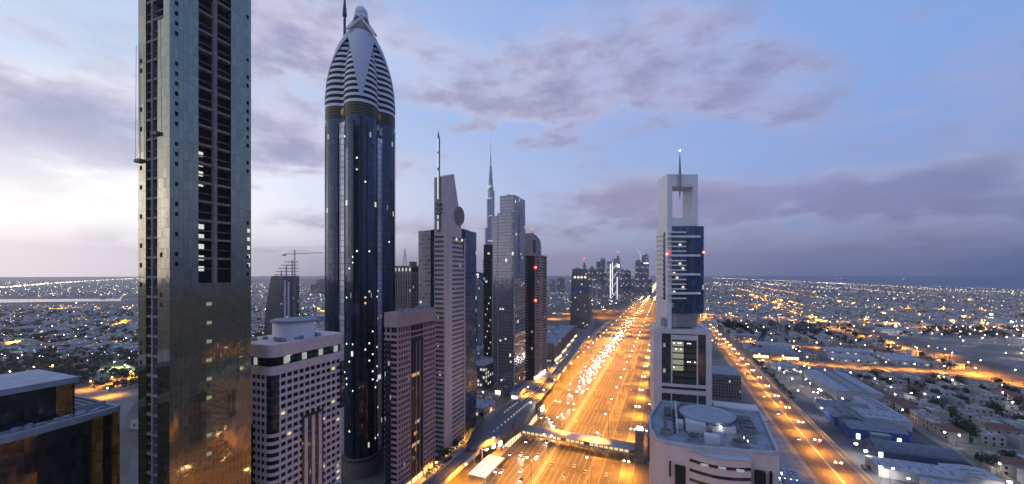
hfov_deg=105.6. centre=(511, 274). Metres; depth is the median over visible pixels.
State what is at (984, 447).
boundary wall
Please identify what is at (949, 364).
tree
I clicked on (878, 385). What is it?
villa
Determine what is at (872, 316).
distant houses
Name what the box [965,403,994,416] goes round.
villa
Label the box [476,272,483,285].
blue slant tower
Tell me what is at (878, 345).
villa
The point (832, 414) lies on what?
dark hipped hall
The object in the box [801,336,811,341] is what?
villa
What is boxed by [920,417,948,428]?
villa
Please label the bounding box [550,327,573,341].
brown row block
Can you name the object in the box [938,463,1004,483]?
end shed
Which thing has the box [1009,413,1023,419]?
tree
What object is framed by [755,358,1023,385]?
side street
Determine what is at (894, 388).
villa
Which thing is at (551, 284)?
tower
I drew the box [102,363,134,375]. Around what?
lawn
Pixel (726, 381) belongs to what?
brown parking block
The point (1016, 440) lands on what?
villa
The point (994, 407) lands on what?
tree
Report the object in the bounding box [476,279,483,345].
grey gabled tower
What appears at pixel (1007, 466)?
villa
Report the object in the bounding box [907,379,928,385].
villa
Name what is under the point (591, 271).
tower
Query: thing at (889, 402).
villa
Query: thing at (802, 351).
villa
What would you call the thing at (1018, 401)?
tree
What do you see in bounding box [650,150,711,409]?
skyscraper
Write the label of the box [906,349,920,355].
villa
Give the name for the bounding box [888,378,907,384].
villa
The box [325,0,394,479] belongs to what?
bullet tower
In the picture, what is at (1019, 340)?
hall
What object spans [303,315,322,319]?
inland hall
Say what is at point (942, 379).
tree
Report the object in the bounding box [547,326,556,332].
pale pavilion
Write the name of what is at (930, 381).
tree
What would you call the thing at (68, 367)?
distant trees
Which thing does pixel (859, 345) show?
villa
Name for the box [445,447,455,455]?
tree
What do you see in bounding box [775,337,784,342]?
villa
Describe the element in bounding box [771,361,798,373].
hall
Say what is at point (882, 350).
villa
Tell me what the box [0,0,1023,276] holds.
sky
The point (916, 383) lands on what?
tree
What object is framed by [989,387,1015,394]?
villa
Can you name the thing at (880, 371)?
villa
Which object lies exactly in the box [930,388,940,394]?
tree
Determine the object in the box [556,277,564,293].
tower
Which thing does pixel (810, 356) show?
villa
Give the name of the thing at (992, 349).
sandy plot
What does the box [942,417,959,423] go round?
villa
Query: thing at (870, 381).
villa
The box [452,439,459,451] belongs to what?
tree
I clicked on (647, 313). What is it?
crossing highway
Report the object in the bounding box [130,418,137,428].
inland hall
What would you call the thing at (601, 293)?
tower
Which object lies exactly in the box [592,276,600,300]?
tower
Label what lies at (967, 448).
lane
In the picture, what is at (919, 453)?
barrel roof hall
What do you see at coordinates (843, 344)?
villa
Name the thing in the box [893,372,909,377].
villa
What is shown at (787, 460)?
forecourt
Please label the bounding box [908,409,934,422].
villa
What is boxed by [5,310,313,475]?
inland road
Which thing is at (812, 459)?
side street
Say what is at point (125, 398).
ground
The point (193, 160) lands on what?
unfinished tower
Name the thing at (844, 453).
boundary wall
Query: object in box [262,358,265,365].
window
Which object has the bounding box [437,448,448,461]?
tree
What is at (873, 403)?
pale workshop
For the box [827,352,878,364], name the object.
hall
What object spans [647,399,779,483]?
helipad block
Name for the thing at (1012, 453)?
tree
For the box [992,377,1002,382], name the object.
tree
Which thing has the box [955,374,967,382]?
tree
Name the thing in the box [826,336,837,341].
villa
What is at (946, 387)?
tree
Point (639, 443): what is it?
bridge stair tower
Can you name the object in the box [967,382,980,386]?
villa
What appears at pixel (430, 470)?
tree
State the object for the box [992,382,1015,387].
villa
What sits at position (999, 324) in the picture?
hall
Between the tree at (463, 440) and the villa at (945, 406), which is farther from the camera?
the villa at (945, 406)
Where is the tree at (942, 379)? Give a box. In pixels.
[937,376,949,382]
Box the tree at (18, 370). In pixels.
[12,368,23,372]
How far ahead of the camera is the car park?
408.49 m
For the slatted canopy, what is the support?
on the highway verge
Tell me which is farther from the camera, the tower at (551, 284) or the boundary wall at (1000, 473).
the tower at (551, 284)
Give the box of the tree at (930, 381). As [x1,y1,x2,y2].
[925,378,936,383]
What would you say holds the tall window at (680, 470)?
in the helipad block at (692, 443)
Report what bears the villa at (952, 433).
on the ground at (125, 398)
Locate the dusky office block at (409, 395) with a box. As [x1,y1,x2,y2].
[384,305,435,483]
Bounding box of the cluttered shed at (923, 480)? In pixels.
[918,476,966,483]
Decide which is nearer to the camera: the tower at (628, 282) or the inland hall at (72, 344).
the inland hall at (72, 344)
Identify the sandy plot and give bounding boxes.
[722,322,1023,370]
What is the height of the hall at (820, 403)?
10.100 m
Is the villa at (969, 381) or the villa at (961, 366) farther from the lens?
the villa at (961, 366)
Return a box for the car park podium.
[476,398,494,417]
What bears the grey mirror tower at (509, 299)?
on the ground at (125, 398)
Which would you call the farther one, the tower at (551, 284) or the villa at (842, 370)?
the tower at (551, 284)
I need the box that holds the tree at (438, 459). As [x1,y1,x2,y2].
[434,455,442,466]
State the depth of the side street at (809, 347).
690.73 m
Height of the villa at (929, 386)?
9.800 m
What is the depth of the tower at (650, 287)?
2150.00 m
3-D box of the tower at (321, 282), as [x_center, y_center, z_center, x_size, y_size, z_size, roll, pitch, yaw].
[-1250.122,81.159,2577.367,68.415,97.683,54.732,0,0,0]
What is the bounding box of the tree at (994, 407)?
[986,400,1007,414]
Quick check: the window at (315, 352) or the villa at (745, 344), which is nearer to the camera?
the window at (315, 352)
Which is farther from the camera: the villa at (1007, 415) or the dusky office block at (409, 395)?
the villa at (1007, 415)
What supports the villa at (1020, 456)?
on the ground at (125, 398)
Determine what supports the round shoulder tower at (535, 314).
on the ground at (125, 398)
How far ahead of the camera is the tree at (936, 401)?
366.09 m
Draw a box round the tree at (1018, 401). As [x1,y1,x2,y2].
[1010,396,1023,404]
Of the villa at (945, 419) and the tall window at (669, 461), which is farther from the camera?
the villa at (945, 419)
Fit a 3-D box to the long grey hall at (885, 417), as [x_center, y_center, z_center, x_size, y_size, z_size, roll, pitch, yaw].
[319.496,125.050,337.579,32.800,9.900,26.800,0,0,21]
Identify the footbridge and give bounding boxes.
[521,424,634,458]
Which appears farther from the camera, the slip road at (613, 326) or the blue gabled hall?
the slip road at (613, 326)
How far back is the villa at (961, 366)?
532.71 m
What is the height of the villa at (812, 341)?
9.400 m
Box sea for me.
[711,276,1023,289]
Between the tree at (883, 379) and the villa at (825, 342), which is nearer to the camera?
the tree at (883, 379)
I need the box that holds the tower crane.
[282,250,321,316]
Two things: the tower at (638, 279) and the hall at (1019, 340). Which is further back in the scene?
the tower at (638, 279)
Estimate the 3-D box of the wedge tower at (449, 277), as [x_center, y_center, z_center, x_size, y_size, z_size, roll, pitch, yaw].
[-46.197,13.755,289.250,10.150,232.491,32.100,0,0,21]
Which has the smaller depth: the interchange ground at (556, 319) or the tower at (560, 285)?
the interchange ground at (556, 319)
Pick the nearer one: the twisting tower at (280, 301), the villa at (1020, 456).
the villa at (1020, 456)
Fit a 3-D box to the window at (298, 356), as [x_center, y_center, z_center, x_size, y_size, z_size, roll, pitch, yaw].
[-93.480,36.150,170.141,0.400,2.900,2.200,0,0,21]
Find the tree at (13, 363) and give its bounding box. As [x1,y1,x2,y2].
[5,361,19,365]
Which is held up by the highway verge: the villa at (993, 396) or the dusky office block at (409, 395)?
the dusky office block at (409, 395)
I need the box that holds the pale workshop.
[851,396,895,411]
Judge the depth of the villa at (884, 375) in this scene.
469.12 m
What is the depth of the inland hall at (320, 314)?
1202.82 m
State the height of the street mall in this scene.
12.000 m
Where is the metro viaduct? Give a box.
[422,294,634,483]
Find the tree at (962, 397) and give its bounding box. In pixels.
[954,394,968,399]
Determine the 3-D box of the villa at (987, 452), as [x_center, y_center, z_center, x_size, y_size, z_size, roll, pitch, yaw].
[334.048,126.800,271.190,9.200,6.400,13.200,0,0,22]
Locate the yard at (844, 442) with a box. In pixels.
[792,400,968,483]
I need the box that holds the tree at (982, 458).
[973,450,1000,465]
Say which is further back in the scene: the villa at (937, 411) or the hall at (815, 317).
the hall at (815, 317)
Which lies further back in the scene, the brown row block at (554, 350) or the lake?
the lake
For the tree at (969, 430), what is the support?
on the ground at (125, 398)
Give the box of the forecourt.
[764,415,811,482]
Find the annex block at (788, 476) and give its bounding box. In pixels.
[779,467,814,483]
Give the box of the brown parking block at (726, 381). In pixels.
[712,365,741,399]
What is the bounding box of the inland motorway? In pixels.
[0,279,137,289]
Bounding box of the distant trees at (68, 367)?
[0,283,1023,387]
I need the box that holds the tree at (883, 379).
[879,376,890,381]
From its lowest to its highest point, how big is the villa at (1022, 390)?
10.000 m
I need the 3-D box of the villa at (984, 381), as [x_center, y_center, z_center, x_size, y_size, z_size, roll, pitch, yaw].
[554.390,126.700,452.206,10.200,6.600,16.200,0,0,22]
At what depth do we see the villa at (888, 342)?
700.43 m
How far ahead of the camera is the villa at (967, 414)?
343.82 m
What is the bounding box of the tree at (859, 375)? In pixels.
[857,373,871,382]
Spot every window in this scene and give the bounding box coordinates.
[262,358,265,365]
[284,356,288,363]
[290,354,294,361]
[296,353,300,360]
[302,352,306,358]
[313,350,317,356]
[669,461,670,476]
[675,464,685,483]
[690,458,750,483]
[755,470,765,483]
[770,471,772,483]
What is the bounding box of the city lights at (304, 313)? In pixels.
[0,278,1011,358]
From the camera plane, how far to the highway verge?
385.13 m
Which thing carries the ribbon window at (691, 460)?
in the helipad block at (692, 443)
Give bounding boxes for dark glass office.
[0,369,119,483]
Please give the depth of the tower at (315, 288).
2502.00 m
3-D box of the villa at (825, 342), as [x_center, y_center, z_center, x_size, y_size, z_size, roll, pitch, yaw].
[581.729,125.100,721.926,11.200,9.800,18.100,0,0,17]
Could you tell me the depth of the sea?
8299.35 m
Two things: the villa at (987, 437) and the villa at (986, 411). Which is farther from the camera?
the villa at (986, 411)
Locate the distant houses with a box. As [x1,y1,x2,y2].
[0,281,1023,357]
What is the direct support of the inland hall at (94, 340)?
on the ground at (125, 398)
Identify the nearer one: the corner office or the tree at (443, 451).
the tree at (443, 451)
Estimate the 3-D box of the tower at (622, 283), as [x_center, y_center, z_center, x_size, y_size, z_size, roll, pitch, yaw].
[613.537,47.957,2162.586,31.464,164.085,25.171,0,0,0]
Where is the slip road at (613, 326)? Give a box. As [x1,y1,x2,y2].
[558,306,697,333]
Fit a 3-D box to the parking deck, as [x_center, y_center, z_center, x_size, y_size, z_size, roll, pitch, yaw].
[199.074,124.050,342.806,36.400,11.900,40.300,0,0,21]
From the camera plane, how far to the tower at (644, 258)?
2100.00 m
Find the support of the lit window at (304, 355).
in the pink office block at (297, 384)
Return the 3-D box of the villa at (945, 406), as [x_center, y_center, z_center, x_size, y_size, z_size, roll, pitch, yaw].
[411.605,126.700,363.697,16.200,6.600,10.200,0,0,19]
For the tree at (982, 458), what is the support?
on the ground at (125, 398)
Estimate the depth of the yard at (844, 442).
302.12 m
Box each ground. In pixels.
[0,276,1023,483]
[547,304,750,333]
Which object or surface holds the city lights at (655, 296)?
on the ground at (125, 398)
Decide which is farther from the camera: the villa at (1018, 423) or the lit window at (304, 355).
the villa at (1018, 423)
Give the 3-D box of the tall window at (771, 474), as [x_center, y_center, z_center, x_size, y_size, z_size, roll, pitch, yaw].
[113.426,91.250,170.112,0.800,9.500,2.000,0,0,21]
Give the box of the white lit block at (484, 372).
[476,357,492,388]
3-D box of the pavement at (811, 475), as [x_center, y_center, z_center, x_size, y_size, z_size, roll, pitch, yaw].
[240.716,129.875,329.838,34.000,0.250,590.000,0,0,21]
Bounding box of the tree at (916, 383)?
[912,378,927,388]
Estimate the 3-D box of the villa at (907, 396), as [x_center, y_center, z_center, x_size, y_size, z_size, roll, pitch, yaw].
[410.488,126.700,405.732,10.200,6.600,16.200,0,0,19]
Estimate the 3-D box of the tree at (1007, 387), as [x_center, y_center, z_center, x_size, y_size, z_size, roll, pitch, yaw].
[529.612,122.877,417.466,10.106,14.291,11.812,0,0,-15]
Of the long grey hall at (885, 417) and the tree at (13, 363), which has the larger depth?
the tree at (13, 363)
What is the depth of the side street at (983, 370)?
607.60 m
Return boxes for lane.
[832,370,1008,483]
[943,445,1023,453]
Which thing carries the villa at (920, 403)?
on the ground at (125, 398)
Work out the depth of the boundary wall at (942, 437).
308.67 m
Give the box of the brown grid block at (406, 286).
[395,249,417,309]
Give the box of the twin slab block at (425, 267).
[418,229,475,438]
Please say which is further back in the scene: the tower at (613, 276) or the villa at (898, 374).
the tower at (613, 276)
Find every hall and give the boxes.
[14,325,44,330]
[43,341,88,346]
[78,338,99,344]
[123,325,137,329]
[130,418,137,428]
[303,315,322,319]
[315,312,324,316]
[476,346,483,358]
[754,341,791,349]
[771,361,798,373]
[800,316,830,319]
[804,369,884,401]
[815,399,869,411]
[822,347,875,356]
[823,405,863,425]
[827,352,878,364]
[838,418,908,442]
[850,407,912,431]
[863,438,964,464]
[874,327,921,333]
[876,352,929,366]
[991,321,1023,328]
[1006,336,1023,343]
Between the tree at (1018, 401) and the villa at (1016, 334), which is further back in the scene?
the villa at (1016, 334)
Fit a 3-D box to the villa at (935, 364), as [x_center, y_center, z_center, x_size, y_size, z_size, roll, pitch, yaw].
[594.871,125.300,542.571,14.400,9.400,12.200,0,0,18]
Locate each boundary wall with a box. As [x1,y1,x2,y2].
[790,399,875,483]
[913,427,976,467]
[919,421,951,444]
[953,443,1023,452]
[960,448,1018,483]
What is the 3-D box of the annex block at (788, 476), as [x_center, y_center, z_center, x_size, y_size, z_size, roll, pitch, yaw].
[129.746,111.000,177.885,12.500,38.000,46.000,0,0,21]
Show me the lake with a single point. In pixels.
(39, 300)
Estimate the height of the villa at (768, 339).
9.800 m
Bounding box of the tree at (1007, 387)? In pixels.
[997,383,1010,389]
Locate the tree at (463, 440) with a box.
[459,436,465,443]
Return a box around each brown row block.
[547,330,570,346]
[547,334,566,352]
[547,338,561,362]
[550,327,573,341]
[555,325,576,337]
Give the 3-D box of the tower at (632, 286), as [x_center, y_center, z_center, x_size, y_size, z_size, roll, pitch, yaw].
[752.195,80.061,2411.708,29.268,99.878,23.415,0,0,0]
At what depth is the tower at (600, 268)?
2202.00 m
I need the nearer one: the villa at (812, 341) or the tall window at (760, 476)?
the tall window at (760, 476)
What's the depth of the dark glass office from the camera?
128.80 m
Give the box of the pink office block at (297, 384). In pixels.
[251,317,343,483]
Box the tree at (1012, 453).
[997,449,1016,457]
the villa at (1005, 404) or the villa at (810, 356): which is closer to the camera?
the villa at (1005, 404)
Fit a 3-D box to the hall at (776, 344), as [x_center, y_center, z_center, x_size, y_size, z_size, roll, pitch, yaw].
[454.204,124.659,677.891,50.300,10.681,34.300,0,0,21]
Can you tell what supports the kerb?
on the highway verge
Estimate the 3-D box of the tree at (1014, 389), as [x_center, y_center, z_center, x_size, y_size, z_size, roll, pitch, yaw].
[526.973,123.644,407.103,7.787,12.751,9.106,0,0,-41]
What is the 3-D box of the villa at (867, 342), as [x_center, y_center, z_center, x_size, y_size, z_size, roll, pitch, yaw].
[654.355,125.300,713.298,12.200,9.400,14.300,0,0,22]
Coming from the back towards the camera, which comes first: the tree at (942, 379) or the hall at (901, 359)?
the hall at (901, 359)
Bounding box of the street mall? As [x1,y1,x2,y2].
[747,347,801,360]
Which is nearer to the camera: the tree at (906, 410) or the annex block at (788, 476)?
the annex block at (788, 476)
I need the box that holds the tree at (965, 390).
[961,387,969,393]
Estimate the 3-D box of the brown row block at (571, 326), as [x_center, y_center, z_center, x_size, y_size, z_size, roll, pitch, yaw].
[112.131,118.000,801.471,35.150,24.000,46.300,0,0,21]
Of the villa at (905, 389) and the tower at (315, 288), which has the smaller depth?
the villa at (905, 389)
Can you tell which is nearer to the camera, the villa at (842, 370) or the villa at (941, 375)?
the villa at (941, 375)
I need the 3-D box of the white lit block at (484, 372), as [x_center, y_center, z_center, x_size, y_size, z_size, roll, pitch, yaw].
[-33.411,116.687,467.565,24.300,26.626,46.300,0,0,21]
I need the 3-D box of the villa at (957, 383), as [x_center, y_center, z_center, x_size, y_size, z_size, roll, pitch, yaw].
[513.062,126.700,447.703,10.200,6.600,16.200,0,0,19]
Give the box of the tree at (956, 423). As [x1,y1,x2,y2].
[948,414,964,427]
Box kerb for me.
[480,324,649,483]
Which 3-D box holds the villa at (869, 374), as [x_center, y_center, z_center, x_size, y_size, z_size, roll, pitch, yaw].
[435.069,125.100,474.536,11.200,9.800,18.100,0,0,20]
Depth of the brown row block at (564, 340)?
655.02 m
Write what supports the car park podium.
on the ground at (125, 398)
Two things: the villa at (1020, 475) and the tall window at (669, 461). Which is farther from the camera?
the villa at (1020, 475)
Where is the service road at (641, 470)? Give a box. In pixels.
[525,321,653,483]
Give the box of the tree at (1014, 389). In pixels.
[1010,387,1021,393]
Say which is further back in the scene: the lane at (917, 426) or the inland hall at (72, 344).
the inland hall at (72, 344)
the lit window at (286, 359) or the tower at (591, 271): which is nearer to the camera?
the lit window at (286, 359)
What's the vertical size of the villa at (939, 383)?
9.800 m
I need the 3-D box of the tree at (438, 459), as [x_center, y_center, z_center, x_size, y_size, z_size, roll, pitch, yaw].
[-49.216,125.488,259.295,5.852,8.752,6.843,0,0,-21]
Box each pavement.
[413,293,652,483]
[724,357,872,483]
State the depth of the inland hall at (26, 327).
885.37 m
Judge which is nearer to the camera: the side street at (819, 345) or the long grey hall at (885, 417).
the long grey hall at (885, 417)
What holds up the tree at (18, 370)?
on the ground at (125, 398)
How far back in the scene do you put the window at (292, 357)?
167.10 m
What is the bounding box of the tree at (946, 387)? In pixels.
[940,385,957,390]
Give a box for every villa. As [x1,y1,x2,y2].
[743,342,751,348]
[764,336,772,341]
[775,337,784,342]
[797,349,808,353]
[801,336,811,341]
[802,352,818,360]
[808,339,818,344]
[819,339,829,344]
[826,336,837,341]
[834,368,849,374]
[838,342,849,345]
[855,343,864,346]
[859,372,875,380]
[862,340,872,345]
[865,378,886,384]
[869,369,889,378]
[872,342,884,348]
[873,382,886,389]
[876,349,891,352]
[878,373,895,382]
[881,397,913,409]
[882,340,894,345]
[883,384,903,394]
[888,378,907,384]
[890,344,901,348]
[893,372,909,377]
[894,392,915,401]
[894,402,920,416]
[902,375,921,380]
[902,385,927,397]
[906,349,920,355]
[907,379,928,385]
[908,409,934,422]
[914,399,940,408]
[916,356,935,360]
[918,375,940,383]
[918,391,940,402]
[919,353,934,356]
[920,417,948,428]
[923,384,943,391]
[923,406,949,419]
[929,360,945,368]
[931,423,969,442]
[933,387,955,398]
[934,381,953,387]
[935,374,951,380]
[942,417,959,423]
[943,405,962,414]
[944,396,965,404]
[945,361,964,369]
[952,381,965,385]
[954,385,968,392]
[956,393,972,401]
[956,409,984,422]
[958,378,977,384]
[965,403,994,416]
[966,387,989,395]
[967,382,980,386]
[969,395,995,404]
[970,428,1006,446]
[972,416,1003,427]
[974,449,999,455]
[977,380,993,384]
[977,383,999,390]
[978,391,1005,400]
[980,455,1023,476]
[981,423,1023,435]
[987,414,1011,422]
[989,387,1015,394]
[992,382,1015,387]
[995,401,1018,409]
[997,410,1015,419]
[1003,419,1023,430]
[1006,393,1023,406]
[1006,433,1023,449]
[1012,332,1023,336]
[1015,453,1023,460]
[1016,386,1023,394]
[1016,468,1023,483]
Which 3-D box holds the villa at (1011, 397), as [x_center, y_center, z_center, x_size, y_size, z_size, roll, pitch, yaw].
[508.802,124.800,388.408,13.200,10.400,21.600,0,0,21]
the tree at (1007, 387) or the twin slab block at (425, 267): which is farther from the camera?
the tree at (1007, 387)
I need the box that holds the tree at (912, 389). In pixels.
[906,385,919,394]
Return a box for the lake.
[0,299,120,301]
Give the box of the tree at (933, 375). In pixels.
[930,372,940,378]
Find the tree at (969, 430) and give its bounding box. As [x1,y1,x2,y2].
[959,420,977,441]
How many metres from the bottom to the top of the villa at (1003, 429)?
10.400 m
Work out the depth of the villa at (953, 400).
390.16 m
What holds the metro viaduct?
on the ground at (125, 398)
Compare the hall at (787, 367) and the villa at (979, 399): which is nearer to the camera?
the villa at (979, 399)
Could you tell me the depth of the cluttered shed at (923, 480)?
232.96 m
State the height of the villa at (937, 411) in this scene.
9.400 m
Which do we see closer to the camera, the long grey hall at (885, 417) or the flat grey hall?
the long grey hall at (885, 417)
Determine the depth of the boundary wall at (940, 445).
299.44 m
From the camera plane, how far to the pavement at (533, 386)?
401.36 m
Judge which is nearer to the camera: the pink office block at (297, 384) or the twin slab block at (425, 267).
the pink office block at (297, 384)
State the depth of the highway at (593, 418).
350.22 m
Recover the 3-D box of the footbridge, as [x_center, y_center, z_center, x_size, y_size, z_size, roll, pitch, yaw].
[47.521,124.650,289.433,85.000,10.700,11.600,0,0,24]
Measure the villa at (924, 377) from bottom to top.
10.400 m
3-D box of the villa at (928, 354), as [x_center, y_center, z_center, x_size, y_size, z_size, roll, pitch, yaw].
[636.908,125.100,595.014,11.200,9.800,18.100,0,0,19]
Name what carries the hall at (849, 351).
on the ground at (125, 398)
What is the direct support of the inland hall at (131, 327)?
on the ground at (125, 398)
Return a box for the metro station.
[467,398,547,463]
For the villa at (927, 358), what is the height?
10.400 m
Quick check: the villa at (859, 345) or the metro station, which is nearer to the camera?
the metro station
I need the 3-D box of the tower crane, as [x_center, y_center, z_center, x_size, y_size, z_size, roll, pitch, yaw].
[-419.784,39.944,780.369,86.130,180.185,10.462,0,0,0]
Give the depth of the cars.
344.21 m
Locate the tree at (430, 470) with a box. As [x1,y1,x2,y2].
[425,467,433,475]
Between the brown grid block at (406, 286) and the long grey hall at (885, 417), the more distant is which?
the brown grid block at (406, 286)
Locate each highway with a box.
[19,306,1023,330]
[481,285,655,483]
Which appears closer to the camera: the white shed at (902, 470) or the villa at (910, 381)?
the white shed at (902, 470)
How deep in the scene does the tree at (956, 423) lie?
315.35 m
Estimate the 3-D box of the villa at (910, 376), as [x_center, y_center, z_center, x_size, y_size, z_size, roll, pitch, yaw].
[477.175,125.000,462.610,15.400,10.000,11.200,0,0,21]
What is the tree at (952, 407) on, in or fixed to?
on the ground at (125, 398)
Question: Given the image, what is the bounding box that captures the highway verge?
[448,322,649,483]
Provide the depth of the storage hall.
424.89 m
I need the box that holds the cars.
[482,300,652,483]
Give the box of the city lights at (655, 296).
[29,282,1017,342]
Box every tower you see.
[134,0,250,483]
[264,260,298,335]
[310,283,320,294]
[316,279,324,293]
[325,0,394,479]
[434,131,464,456]
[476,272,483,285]
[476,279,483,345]
[483,149,493,272]
[484,245,492,356]
[493,195,530,398]
[525,229,546,380]
[549,279,554,290]
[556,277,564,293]
[588,266,595,297]
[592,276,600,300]
[596,258,604,285]
[596,285,607,301]
[606,259,619,299]
[620,268,625,297]
[625,270,630,295]
[631,279,634,294]
[635,260,642,298]
[635,426,644,461]
[637,249,648,297]
[649,278,651,297]
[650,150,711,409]
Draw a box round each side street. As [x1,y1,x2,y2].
[709,327,866,483]
[732,343,905,352]
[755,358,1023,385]
[756,323,833,362]
[799,325,910,372]
[853,327,1023,387]
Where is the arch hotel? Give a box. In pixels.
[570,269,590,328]
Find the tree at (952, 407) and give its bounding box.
[945,405,957,415]
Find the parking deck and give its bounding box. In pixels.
[712,400,766,420]
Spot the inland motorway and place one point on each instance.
(73, 285)
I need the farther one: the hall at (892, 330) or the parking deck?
the hall at (892, 330)
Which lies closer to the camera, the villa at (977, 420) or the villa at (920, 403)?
the villa at (977, 420)
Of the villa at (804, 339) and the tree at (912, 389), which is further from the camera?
the villa at (804, 339)
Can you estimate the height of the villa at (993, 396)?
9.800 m
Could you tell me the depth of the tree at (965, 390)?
415.72 m
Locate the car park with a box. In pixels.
[476,357,510,407]
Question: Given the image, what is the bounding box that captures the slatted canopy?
[468,455,504,477]
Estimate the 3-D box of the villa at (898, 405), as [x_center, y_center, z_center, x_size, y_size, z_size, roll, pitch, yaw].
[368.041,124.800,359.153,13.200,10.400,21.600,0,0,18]
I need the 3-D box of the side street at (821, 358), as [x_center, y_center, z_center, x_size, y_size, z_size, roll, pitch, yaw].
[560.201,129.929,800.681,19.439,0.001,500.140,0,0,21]
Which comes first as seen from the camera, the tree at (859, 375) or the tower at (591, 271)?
the tree at (859, 375)
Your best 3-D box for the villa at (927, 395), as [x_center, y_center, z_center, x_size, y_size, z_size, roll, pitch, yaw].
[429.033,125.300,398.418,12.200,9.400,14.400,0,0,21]
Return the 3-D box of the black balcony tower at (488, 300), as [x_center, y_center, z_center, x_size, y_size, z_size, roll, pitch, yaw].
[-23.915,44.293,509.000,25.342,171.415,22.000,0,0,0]
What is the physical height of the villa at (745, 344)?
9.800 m
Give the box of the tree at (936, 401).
[929,396,946,408]
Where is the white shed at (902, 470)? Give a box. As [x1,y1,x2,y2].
[865,455,963,482]
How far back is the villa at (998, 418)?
339.49 m
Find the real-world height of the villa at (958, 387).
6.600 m
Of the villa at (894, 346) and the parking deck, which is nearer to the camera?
the parking deck
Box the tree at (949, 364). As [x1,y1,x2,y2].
[942,361,956,368]
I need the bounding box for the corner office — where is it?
[733,333,758,342]
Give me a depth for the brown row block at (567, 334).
704.30 m
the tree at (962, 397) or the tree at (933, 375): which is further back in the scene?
the tree at (933, 375)
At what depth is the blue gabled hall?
305.27 m
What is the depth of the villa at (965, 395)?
401.68 m
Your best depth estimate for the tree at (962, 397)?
395.92 m
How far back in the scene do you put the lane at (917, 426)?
300.28 m
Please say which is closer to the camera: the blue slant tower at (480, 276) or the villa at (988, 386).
the villa at (988, 386)
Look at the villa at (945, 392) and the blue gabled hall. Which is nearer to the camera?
the blue gabled hall
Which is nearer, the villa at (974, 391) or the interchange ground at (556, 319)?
the villa at (974, 391)
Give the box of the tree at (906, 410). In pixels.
[897,407,909,413]

